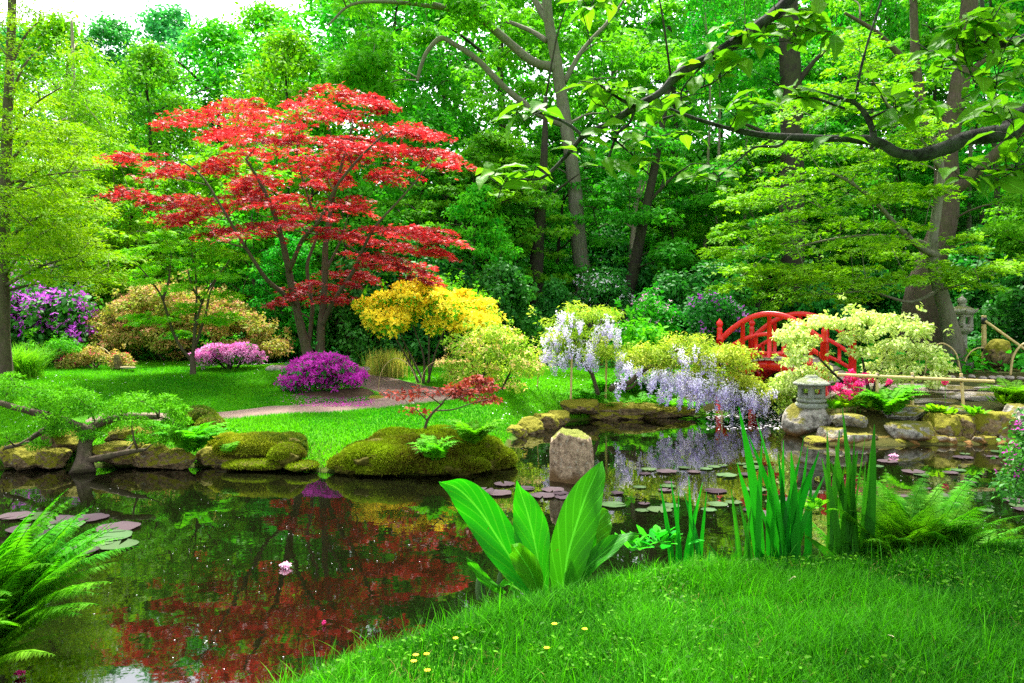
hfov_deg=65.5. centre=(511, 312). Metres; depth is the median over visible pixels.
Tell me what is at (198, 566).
water
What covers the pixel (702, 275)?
tall bush
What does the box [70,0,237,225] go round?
broadleaf tree
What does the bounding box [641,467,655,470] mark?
lily pad
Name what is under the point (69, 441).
edge stone
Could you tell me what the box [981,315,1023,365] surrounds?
bamboo post
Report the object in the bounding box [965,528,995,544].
fern
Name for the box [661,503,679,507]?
lily pad
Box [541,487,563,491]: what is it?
lily pad
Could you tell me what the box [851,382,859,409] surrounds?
primula
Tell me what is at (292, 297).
red maple
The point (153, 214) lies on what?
understory tree
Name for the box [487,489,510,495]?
lily pad
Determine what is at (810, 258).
woods
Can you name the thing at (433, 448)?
fern
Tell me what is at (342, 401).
fallen petals
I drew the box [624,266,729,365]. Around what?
tall bush
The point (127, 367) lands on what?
garden stone
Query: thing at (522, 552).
skunk cabbage
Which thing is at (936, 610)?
grass
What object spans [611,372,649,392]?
fern
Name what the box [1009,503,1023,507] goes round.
lily pad
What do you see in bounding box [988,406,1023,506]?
pond azalea
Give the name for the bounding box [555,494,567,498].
lily pad
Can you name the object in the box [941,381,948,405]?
primula
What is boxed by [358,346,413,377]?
reed clump
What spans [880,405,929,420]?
bank rock
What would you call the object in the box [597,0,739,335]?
leaning tree
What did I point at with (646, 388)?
fern
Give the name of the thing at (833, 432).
bank rock
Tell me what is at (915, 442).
bank stone
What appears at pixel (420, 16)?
broadleaf tree
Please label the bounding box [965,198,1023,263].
understory tree
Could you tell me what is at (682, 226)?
understory tree
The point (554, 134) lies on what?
understory tree
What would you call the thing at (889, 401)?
fern
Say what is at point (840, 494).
iris
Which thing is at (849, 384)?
primula
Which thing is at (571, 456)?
standing stone
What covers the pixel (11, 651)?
fern
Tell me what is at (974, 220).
broadleaf tree
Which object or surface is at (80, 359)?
azalea
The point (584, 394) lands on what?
fern
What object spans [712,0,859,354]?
thick trunk tree
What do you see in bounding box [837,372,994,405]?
bamboo fence
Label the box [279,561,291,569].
floating blossom
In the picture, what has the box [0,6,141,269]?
broadleaf tree
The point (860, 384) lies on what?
primula
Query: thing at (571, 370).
bamboo stake
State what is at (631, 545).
weed
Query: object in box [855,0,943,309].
slender tree
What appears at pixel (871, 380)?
primula
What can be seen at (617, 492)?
lily pad
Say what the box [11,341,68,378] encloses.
grass tuft
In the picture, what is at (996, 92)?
broadleaf tree
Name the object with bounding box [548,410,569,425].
edge stone
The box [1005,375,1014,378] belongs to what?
kerb pebble
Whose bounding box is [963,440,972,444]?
bank stone
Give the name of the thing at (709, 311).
purple rhododendron
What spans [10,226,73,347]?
bush
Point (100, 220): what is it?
understory tree
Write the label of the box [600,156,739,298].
understory tree
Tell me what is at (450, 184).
understory tree
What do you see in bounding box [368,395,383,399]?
garden stone
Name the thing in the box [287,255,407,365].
tall bush
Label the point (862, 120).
broadleaf tree
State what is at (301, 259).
understory tree
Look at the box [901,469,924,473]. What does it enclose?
lily pad
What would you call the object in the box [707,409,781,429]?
petal drift
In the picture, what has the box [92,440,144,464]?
edge stone
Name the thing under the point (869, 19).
slender tree
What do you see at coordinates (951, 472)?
lily pad
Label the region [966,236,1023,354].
tall bush
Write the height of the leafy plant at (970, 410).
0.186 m
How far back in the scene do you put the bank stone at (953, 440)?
12.07 m
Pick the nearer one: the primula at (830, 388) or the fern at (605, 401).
the primula at (830, 388)
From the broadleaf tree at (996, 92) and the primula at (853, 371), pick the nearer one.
the primula at (853, 371)
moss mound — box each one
[205,430,308,458]
[326,424,518,475]
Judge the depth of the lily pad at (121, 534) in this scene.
7.13 m
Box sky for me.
[0,0,1012,192]
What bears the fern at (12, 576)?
on the ground at (876, 418)
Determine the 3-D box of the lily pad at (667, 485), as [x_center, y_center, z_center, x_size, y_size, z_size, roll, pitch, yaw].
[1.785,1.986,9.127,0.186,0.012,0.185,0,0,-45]
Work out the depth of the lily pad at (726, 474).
9.76 m
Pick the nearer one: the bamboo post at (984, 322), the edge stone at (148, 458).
the edge stone at (148, 458)
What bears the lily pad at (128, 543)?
on the water
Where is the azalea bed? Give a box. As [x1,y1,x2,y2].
[297,387,373,398]
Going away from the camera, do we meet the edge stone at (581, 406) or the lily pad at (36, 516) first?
the lily pad at (36, 516)
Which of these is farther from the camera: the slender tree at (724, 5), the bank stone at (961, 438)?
the slender tree at (724, 5)
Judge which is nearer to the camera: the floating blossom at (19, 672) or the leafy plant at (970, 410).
the floating blossom at (19, 672)
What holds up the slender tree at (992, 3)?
on the ground at (876, 418)
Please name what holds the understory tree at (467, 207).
on the ground at (876, 418)
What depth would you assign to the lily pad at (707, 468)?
10.17 m
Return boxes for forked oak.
[821,0,1023,360]
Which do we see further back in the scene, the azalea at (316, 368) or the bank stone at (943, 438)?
the azalea at (316, 368)
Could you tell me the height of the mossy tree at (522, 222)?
14.949 m
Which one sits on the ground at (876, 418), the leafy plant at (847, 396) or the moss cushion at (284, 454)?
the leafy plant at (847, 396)
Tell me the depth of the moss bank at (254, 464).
9.95 m
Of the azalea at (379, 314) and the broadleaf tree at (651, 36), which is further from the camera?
the broadleaf tree at (651, 36)
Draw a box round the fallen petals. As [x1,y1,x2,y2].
[283,393,377,406]
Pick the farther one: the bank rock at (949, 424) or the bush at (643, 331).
the bush at (643, 331)
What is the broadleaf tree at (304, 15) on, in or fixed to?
on the ground at (876, 418)
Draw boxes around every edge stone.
[0,442,30,467]
[8,446,53,470]
[35,447,71,469]
[41,430,94,451]
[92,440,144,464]
[104,423,157,443]
[132,442,168,467]
[156,448,196,469]
[196,446,225,465]
[212,456,245,467]
[506,424,526,437]
[517,416,544,433]
[533,413,559,428]
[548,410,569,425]
[560,398,599,414]
[589,412,621,419]
[599,402,666,415]
[620,415,643,419]
[643,405,695,417]
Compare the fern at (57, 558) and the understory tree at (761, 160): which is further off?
the understory tree at (761, 160)
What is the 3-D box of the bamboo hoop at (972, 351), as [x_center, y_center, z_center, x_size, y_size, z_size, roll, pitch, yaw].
[11.169,1.123,18.924,0.844,0.597,0.031,0,0,11]
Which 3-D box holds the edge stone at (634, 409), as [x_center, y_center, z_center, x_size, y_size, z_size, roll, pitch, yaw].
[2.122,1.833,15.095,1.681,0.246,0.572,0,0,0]
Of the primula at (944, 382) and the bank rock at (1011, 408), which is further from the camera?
the primula at (944, 382)
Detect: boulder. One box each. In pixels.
[781,403,831,435]
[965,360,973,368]
[983,339,1012,366]
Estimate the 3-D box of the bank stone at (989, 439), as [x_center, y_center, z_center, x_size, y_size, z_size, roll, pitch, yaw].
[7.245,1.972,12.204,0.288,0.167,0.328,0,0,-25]
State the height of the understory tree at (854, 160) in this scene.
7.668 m
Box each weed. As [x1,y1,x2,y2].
[615,530,656,550]
[636,524,703,548]
[804,496,836,512]
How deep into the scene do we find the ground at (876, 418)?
13.14 m
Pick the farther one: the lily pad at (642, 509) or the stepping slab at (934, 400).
the stepping slab at (934, 400)
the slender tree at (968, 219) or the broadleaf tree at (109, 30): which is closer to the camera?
the slender tree at (968, 219)
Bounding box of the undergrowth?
[34,325,1023,385]
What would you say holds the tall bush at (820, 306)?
on the ground at (876, 418)
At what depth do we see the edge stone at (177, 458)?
10.07 m
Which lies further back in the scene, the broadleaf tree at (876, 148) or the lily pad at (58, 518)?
the broadleaf tree at (876, 148)
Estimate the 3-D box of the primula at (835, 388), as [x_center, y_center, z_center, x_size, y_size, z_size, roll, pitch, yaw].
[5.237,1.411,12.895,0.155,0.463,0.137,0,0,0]
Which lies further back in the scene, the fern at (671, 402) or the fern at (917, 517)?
the fern at (671, 402)
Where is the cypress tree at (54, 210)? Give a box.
[0,0,151,380]
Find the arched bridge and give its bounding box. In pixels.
[716,311,855,408]
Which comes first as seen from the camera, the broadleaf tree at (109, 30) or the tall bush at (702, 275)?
the tall bush at (702, 275)
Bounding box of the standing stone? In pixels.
[549,427,593,483]
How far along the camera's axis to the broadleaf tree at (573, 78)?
36.77 m
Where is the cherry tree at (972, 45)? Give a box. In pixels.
[475,0,1023,204]
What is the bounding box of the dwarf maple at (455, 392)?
[379,374,505,428]
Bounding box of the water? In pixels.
[0,384,1023,682]
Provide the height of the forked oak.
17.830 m
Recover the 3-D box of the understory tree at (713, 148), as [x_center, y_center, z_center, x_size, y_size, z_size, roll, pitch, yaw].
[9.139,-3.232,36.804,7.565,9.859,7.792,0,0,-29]
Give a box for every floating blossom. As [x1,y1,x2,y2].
[13,669,25,677]
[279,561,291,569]
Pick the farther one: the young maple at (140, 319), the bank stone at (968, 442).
the young maple at (140, 319)
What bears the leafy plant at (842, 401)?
on the ground at (876, 418)
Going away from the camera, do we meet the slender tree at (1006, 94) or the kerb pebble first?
the kerb pebble
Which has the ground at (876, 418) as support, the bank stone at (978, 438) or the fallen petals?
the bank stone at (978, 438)
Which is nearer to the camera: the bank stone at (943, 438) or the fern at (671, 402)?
the bank stone at (943, 438)
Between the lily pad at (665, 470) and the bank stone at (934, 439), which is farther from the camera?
the bank stone at (934, 439)
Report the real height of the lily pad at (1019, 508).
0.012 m
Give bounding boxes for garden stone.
[121,366,135,368]
[200,362,210,366]
[266,365,286,370]
[355,366,369,371]
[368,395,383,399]
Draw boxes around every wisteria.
[532,299,627,395]
[608,331,785,419]
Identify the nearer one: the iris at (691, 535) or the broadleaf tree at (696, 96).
the iris at (691, 535)
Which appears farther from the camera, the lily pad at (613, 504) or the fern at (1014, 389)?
the fern at (1014, 389)
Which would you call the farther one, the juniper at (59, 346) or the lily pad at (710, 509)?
the juniper at (59, 346)
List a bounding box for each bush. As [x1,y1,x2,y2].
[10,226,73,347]
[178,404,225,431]
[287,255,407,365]
[307,234,453,362]
[377,240,432,360]
[377,243,514,362]
[423,270,490,371]
[440,257,555,365]
[529,275,594,361]
[565,222,661,342]
[571,250,634,345]
[608,305,670,386]
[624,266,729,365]
[670,255,777,364]
[760,278,858,366]
[816,263,904,353]
[943,224,1022,350]
[955,243,1023,346]
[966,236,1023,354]
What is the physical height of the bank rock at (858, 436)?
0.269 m
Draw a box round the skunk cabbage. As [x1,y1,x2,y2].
[439,461,638,599]
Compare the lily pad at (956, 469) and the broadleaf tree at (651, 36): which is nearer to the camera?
the lily pad at (956, 469)
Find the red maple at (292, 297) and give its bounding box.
[88,81,480,355]
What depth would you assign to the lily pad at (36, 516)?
7.78 m
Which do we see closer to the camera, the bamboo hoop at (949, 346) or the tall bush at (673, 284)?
the bamboo hoop at (949, 346)
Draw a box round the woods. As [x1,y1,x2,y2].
[91,131,1019,315]
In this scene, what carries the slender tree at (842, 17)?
on the ground at (876, 418)
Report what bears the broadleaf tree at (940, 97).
on the ground at (876, 418)
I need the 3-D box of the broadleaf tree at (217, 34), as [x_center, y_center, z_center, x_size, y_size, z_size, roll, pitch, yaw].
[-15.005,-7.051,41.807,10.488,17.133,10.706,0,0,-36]
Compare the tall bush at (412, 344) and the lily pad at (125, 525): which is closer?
the lily pad at (125, 525)
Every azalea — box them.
[53,327,136,368]
[61,270,296,362]
[188,332,268,369]
[273,341,370,392]
[350,271,506,383]
[433,297,551,393]
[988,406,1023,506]
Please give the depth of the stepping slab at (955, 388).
14.40 m
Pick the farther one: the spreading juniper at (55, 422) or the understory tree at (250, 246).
the understory tree at (250, 246)
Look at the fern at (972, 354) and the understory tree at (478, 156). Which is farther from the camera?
the understory tree at (478, 156)
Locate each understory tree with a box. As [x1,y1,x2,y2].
[10,155,101,322]
[12,150,170,327]
[26,143,204,352]
[74,188,234,333]
[110,144,292,337]
[177,171,331,340]
[201,106,413,303]
[238,233,336,362]
[274,181,417,351]
[330,103,515,333]
[371,156,528,306]
[412,128,579,301]
[423,182,530,353]
[503,123,660,297]
[527,140,683,315]
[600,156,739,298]
[642,191,734,275]
[652,136,778,312]
[667,100,887,286]
[734,254,795,357]
[772,149,923,308]
[832,125,1007,293]
[953,211,1009,259]
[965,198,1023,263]
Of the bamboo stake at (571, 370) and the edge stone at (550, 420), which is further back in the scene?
the bamboo stake at (571, 370)
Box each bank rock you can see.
[815,426,846,438]
[829,412,867,427]
[842,432,870,442]
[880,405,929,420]
[884,420,939,440]
[921,412,962,436]
[946,405,981,414]
[954,413,975,438]
[972,411,1018,437]
[1003,403,1023,432]
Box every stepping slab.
[909,398,960,402]
[925,385,978,390]
[943,391,996,400]
[974,385,1021,390]
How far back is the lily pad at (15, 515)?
7.80 m
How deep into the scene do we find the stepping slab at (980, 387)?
14.43 m
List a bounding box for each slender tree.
[673,0,738,270]
[682,0,743,225]
[711,0,775,290]
[716,0,778,311]
[772,0,857,265]
[836,0,907,230]
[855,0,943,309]
[897,0,984,127]
[928,0,992,233]
[950,0,1023,224]
[978,0,1023,224]
[984,3,1023,217]
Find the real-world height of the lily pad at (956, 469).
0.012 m
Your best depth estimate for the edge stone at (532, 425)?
13.16 m
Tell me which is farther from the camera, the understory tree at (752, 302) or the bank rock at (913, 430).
the understory tree at (752, 302)
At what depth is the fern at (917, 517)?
5.57 m
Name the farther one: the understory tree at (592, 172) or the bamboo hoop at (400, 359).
the understory tree at (592, 172)
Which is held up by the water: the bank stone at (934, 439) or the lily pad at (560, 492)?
the lily pad at (560, 492)
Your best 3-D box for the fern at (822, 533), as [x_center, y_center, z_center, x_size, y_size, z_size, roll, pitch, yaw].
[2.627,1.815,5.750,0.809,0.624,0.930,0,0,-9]
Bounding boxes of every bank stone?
[804,435,828,444]
[825,436,843,443]
[895,438,906,443]
[908,439,919,444]
[925,436,938,442]
[934,435,949,441]
[948,436,957,443]
[956,436,965,441]
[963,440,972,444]
[971,434,987,444]
[979,434,997,443]
[996,439,1005,444]
[998,434,1014,443]
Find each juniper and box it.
[0,370,194,473]
[12,328,53,366]
[29,319,87,369]
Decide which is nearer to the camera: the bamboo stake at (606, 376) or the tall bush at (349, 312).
the bamboo stake at (606, 376)
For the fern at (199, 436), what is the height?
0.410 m
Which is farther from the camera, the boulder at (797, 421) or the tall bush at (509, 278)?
the tall bush at (509, 278)
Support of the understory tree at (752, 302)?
on the ground at (876, 418)
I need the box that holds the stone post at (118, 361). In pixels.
[114,353,122,368]
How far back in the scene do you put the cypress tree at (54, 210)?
13.68 m
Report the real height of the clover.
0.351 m
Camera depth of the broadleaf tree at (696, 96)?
50.38 m
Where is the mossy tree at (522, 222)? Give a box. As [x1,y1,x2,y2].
[459,2,578,320]
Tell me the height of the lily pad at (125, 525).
0.011 m
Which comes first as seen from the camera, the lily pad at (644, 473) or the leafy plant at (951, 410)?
the lily pad at (644, 473)
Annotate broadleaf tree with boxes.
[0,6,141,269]
[0,15,79,161]
[0,75,26,217]
[46,11,183,318]
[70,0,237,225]
[74,36,218,268]
[124,14,295,271]
[182,0,349,319]
[184,23,368,313]
[208,0,420,260]
[266,0,478,257]
[348,1,535,211]
[391,0,637,310]
[508,0,712,186]
[557,0,779,269]
[631,0,778,240]
[676,0,908,240]
[727,0,967,289]
[812,9,991,271]
[876,29,1020,235]
[881,26,1014,293]
[933,8,1023,213]
[943,50,1023,173]
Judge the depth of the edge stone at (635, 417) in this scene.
14.87 m
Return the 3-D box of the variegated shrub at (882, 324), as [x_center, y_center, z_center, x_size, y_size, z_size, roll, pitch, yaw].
[6.298,0.593,14.195,3.585,1.913,1.497,0,0,0]
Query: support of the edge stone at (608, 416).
on the ground at (876, 418)
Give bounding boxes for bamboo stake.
[570,354,572,398]
[605,328,607,398]
[721,391,722,421]
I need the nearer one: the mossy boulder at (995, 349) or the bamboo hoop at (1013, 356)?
the bamboo hoop at (1013, 356)
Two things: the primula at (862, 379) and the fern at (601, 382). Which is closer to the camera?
the primula at (862, 379)
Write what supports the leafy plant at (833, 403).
on the boulder at (797, 421)
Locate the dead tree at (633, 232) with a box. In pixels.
[598,154,650,305]
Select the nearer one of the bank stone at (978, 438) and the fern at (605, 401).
the bank stone at (978, 438)
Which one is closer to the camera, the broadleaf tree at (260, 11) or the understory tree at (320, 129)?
the understory tree at (320, 129)
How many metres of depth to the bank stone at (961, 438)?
12.12 m
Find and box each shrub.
[613,281,690,338]
[766,353,818,413]
[768,293,959,391]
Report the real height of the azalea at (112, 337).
2.580 m
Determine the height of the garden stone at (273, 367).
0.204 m
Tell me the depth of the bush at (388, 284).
21.77 m
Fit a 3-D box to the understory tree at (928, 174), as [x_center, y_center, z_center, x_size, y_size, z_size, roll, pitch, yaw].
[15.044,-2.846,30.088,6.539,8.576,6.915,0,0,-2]
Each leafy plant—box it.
[826,398,843,408]
[836,392,861,397]
[837,396,859,407]
[845,397,865,406]
[860,397,879,408]
[919,403,949,412]
[932,406,957,413]
[960,403,990,415]
[984,392,1019,404]
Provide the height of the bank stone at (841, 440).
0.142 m
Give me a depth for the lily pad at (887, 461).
10.62 m
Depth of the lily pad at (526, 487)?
9.07 m
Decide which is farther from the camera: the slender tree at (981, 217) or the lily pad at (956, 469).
the slender tree at (981, 217)
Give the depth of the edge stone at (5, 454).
10.11 m
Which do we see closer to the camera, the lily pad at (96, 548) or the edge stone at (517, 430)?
the lily pad at (96, 548)
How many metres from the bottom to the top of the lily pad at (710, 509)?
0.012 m
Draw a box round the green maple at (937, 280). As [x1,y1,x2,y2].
[696,30,1023,368]
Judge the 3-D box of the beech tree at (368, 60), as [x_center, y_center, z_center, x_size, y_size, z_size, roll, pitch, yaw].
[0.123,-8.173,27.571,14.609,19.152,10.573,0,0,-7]
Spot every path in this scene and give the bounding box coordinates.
[85,362,467,421]
[826,383,998,397]
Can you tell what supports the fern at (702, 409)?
on the ground at (876, 418)
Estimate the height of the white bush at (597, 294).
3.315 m
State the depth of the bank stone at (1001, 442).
12.07 m
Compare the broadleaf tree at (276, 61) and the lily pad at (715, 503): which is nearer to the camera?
the lily pad at (715, 503)
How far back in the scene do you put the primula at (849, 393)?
12.77 m
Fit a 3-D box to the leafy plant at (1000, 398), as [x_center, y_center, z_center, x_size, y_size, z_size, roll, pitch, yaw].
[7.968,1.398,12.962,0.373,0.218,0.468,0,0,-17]
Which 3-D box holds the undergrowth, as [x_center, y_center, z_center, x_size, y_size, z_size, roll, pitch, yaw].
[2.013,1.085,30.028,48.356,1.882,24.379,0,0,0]
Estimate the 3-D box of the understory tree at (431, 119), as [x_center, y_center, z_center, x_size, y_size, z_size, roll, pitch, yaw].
[-2.882,-2.634,26.800,6.926,8.764,6.724,0,0,8]
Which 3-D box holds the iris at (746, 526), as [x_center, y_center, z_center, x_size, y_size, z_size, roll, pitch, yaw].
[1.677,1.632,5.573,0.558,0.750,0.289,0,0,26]
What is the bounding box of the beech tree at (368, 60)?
[312,0,700,341]
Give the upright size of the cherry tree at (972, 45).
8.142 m
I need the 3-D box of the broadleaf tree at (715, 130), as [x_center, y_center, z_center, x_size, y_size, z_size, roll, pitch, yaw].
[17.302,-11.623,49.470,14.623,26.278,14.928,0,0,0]
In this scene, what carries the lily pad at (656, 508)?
on the water
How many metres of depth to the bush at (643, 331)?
16.73 m
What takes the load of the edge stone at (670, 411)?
on the ground at (876, 418)
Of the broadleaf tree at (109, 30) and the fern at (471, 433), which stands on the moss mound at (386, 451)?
the fern at (471, 433)
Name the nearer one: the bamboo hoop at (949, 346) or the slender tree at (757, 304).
the bamboo hoop at (949, 346)
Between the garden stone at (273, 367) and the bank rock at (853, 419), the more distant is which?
the garden stone at (273, 367)
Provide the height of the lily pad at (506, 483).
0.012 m
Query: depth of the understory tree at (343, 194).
22.35 m
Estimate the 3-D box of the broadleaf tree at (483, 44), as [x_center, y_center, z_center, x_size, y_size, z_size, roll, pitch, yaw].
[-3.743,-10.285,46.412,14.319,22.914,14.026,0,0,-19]
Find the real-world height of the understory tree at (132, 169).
6.432 m
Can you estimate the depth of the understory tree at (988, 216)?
39.91 m
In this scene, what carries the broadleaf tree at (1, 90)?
on the ground at (876, 418)
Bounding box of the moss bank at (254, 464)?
[221,457,320,471]
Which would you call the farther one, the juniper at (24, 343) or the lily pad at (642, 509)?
the juniper at (24, 343)
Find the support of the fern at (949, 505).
on the ground at (876, 418)
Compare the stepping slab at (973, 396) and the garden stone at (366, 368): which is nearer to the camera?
the stepping slab at (973, 396)
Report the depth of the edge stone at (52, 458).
10.07 m
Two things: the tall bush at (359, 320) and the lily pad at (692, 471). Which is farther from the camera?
the tall bush at (359, 320)
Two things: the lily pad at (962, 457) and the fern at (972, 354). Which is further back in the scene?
the fern at (972, 354)
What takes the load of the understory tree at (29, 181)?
on the ground at (876, 418)
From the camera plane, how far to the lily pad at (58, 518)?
7.69 m
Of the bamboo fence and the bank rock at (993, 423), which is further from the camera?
the bamboo fence
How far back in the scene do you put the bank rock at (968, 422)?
12.29 m
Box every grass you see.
[0,360,683,468]
[257,528,1023,682]
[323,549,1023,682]
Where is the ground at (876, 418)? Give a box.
[0,320,1023,682]
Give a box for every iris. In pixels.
[660,476,709,567]
[708,490,763,562]
[737,408,823,562]
[803,407,889,560]
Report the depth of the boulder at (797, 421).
12.77 m
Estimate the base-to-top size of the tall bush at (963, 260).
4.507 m
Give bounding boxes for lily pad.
[0,511,34,518]
[5,523,44,532]
[17,512,51,519]
[19,529,54,536]
[42,515,76,524]
[48,520,85,528]
[61,543,99,553]
[73,513,109,520]
[79,536,111,546]
[88,529,131,541]
[96,521,140,531]
[99,539,138,549]
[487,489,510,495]
[494,481,514,485]
[514,486,534,489]
[530,492,554,497]
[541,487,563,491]
[552,491,568,494]
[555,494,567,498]
[602,501,625,507]
[610,491,623,493]
[635,508,649,511]
[639,472,651,474]
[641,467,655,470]
[647,506,671,512]
[656,469,676,472]
[659,484,675,487]
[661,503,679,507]
[687,470,700,472]
[700,467,712,469]
[701,507,716,511]
[704,488,726,492]
[707,501,727,506]
[708,465,720,467]
[717,473,736,476]
[725,500,741,503]
[877,459,897,462]
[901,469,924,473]
[942,471,957,473]
[950,468,965,471]
[952,455,972,458]
[977,508,993,511]
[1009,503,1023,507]
[1012,507,1023,510]
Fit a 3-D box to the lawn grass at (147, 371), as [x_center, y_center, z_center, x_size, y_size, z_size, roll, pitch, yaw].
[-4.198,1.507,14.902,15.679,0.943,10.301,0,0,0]
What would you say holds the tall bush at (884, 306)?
on the ground at (876, 418)
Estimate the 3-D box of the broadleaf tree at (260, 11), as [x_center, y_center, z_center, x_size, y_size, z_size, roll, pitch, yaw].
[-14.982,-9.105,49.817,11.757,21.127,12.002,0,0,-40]
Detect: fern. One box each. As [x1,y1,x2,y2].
[0,490,137,618]
[0,493,115,655]
[0,587,67,672]
[150,421,231,452]
[407,433,462,459]
[440,419,507,443]
[561,388,610,400]
[584,374,617,392]
[599,397,634,406]
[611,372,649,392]
[612,393,656,406]
[639,393,695,406]
[642,375,670,392]
[673,398,712,414]
[697,408,727,414]
[812,519,909,554]
[819,468,981,558]
[852,385,930,414]
[855,469,1023,550]
[859,485,992,553]
[964,348,980,362]
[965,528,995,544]
[975,377,1023,403]
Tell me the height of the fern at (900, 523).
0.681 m
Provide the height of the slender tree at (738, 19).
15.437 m
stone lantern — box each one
[793,375,830,408]
[953,295,978,348]
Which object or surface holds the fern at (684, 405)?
on the ground at (876, 418)
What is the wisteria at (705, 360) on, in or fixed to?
on the ground at (876, 418)
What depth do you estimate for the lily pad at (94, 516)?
7.77 m
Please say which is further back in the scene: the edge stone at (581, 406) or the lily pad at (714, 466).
the edge stone at (581, 406)
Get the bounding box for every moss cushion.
[219,441,239,452]
[266,441,307,465]
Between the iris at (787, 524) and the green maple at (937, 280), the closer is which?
the iris at (787, 524)
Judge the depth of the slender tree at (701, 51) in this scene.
29.88 m
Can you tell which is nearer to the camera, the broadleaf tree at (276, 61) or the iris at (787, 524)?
the iris at (787, 524)
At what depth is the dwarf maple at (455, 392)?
10.62 m
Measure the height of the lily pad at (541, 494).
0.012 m
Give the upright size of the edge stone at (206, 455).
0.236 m
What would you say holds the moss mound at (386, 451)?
on the ground at (876, 418)
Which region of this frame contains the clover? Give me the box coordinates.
[295,542,1023,682]
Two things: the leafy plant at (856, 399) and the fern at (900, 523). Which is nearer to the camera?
the fern at (900, 523)
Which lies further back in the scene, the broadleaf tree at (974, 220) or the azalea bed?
the broadleaf tree at (974, 220)
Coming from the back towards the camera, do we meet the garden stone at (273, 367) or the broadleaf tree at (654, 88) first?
the broadleaf tree at (654, 88)
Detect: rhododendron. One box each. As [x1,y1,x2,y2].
[10,260,103,358]
[675,272,766,354]
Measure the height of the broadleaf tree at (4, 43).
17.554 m
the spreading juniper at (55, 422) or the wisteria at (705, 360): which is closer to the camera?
the spreading juniper at (55, 422)
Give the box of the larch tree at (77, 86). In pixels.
[21,20,182,306]
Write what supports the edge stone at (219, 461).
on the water
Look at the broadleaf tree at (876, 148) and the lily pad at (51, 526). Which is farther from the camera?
the broadleaf tree at (876, 148)
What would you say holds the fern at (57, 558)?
on the ground at (876, 418)
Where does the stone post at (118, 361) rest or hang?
on the ground at (876, 418)
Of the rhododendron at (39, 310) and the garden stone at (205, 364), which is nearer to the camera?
the garden stone at (205, 364)
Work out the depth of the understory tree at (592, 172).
32.01 m
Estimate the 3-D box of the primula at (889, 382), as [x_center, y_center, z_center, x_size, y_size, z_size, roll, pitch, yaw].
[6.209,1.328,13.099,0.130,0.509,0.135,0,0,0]
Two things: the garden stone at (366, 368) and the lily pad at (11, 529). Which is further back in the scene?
the garden stone at (366, 368)
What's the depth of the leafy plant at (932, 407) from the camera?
12.51 m
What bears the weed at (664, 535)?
on the grass at (936, 610)
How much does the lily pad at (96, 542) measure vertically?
0.012 m
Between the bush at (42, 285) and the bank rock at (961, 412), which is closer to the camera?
the bank rock at (961, 412)
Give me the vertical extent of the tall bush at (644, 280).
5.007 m
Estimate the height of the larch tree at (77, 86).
10.223 m
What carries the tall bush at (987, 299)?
on the ground at (876, 418)
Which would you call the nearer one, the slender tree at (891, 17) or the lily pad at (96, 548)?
the lily pad at (96, 548)
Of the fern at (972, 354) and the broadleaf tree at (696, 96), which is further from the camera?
the broadleaf tree at (696, 96)
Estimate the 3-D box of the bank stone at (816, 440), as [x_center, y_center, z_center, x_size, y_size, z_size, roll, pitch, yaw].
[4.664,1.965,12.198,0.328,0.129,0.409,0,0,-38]
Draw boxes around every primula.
[827,385,833,409]
[832,385,838,412]
[836,383,844,411]
[841,388,853,411]
[842,376,852,408]
[846,369,855,409]
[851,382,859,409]
[854,379,865,408]
[861,372,869,407]
[867,378,874,408]
[885,379,892,385]
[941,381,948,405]
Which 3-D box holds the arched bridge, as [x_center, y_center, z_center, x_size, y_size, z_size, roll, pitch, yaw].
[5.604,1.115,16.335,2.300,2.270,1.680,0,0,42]
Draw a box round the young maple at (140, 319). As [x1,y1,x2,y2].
[87,225,260,374]
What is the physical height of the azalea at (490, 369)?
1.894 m
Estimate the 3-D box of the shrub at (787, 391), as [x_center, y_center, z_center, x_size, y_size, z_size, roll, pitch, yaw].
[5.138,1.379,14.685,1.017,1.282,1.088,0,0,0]
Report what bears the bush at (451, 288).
on the ground at (876, 418)
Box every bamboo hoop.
[378,358,417,389]
[924,343,961,373]
[965,347,1000,369]
[1009,343,1023,374]
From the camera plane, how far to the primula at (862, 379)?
13.20 m
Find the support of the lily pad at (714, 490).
on the water
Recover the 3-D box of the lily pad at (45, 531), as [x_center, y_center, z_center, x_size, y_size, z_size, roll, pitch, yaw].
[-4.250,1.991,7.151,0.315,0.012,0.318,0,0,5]
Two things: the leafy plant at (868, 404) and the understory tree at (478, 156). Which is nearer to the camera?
the leafy plant at (868, 404)
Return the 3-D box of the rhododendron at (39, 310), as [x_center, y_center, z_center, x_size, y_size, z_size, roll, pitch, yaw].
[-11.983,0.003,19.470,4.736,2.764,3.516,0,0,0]
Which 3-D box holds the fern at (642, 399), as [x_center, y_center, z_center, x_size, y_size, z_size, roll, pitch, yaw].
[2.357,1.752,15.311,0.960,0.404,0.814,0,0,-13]
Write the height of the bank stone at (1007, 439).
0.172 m
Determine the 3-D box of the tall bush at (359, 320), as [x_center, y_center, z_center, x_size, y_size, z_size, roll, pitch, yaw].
[-3.546,-0.324,22.787,4.883,4.256,4.957,0,0,10]

